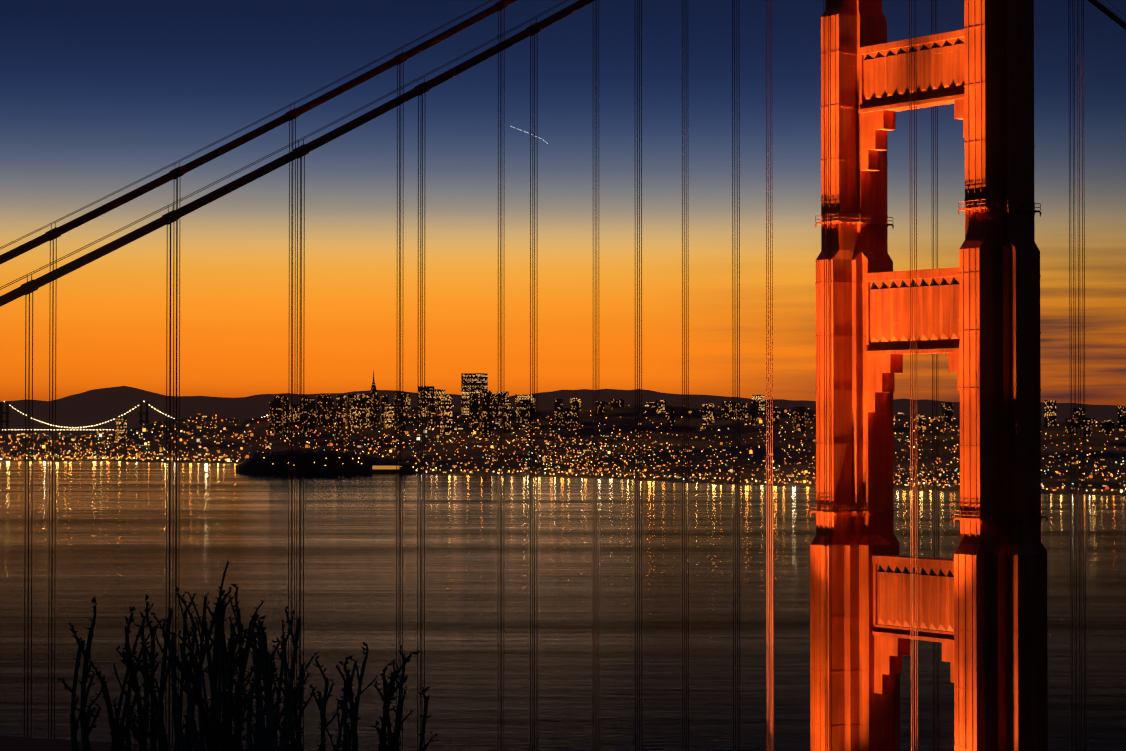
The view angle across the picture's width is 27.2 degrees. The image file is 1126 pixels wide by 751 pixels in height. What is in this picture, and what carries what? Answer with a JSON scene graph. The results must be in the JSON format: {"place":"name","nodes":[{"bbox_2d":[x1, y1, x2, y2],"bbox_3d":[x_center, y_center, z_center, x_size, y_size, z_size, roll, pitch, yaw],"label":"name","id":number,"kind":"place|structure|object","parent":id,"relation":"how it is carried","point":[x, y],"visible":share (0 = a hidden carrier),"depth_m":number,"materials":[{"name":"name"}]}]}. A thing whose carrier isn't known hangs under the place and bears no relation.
{"place":"outdoors","nodes":[
{"label":"outdoors","id":0,"kind":"place"},
{"bbox_2d":[0,736,244,750],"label":"headland","id":1,"kind":"object","parent":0,"point":[10,743],"depth_m":8.44,"materials":[{"name":"black soil"}]},
{"bbox_2d":[58,559,438,750],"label":"headland shrub","id":2,"kind":"object","parent":1,"relation":"on","point":[215,733],"visible":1,"depth_m":5.71,"materials":[{"name":"black plant"}]},
{"bbox_2d":[236,450,422,472],"bbox_3d":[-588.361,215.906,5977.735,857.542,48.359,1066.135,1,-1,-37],"label":"island","id":3,"kind":"structure","parent":0,"point":[277,462],"depth_m":5551.11,"materials":[{"name":"black soil"}]},
{"bbox_2d":[264,457,413,468],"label":"island lights","id":4,"kind":"object","parent":3,"relation":"on","point":[383,467],"visible":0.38,"depth_m":5522.38},
{"bbox_2d":[3,386,1118,432],"bbox_3d":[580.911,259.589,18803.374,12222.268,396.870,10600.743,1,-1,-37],"label":"bay hills","id":5,"kind":"structure","parent":0,"point":[92,408],"depth_m":19921.21,"materials":[{"name":"black"}]},
{"bbox_2d":[0,433,1125,750],"bbox_3d":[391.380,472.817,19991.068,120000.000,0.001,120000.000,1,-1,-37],"label":"bay water","id":6,"kind":"structure","parent":0,"point":[608,613],"depth_m":1777.78,"materials":[{"name":"liquid"}]},
{"bbox_3d":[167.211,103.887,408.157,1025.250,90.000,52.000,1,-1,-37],"label":"golden gate bridge","id":7,"kind":"object","parent":6,"relation":"in","visible":0},
{"bbox_2d":[810,199,1047,525],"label":"railings","id":8,"kind":"object","parent":7,"relation":"hanging from","point":[885,511],"visible":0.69,"depth_m":310.64,"materials":[{"name":"red metal"}]},
{"bbox_2d":[0,404,1125,495],"bbox_3d":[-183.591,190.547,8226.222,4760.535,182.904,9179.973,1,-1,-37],"label":"san francisco terrain","id":9,"kind":"structure","parent":0,"point":[1110,454],"depth_m":6528.12,"materials":[{"name":"black"}]},
{"bbox_2d":[0,401,267,433],"bbox_3d":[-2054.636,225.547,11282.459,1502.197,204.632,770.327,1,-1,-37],"label":"distant bridge","id":10,"kind":"structure","parent":9,"relation":"on","point":[8,431],"depth_m":11224.23,"materials":[{"name":"grey metal"}]},
{"bbox_2d":[0,405,1125,492],"bbox_3d":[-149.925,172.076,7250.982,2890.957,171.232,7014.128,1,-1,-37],"label":"city lights","id":11,"kind":"object","parent":9,"relation":"on","point":[454,466],"visible":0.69,"depth_m":6586.13},
{"bbox_2d":[115,370,1125,439],"bbox_3d":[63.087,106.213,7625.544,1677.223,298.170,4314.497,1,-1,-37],"label":"city buildings","id":12,"kind":"structure","parent":9,"relation":"on","point":[478,398],"depth_m":7493.05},
{"bbox_2d":[0,0,1125,405],"label":"sky","id":13,"kind":"structure","parent":0,"point":[98,97],"materials":[{"name":"orange"}]},
{"bbox_2d":[810,0,1047,750],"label":"bridge tower","id":14,"kind":"structure","parent":0,"point":[982,606],"depth_m":316.71,"materials":[{"name":"orange metal"}]},
{"bbox_2d":[0,0,1125,306],"bbox_3d":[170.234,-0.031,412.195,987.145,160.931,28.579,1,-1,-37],"label":"suspension cables","id":15,"kind":"object","parent":14,"relation":"attached to","point":[172,216],"visible":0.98,"depth_m":256.89,"materials":[{"name":"black metal"}]},
{"bbox_2d":[24,0,1086,750],"bbox_3d":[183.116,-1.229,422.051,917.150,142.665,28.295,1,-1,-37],"label":"suspender cables","id":16,"kind":"object","parent":15,"relation":"hanging from","point":[684,396],"visible":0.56,"depth_m":281.93,"materials":[{"name":"black metal"}]}
]}

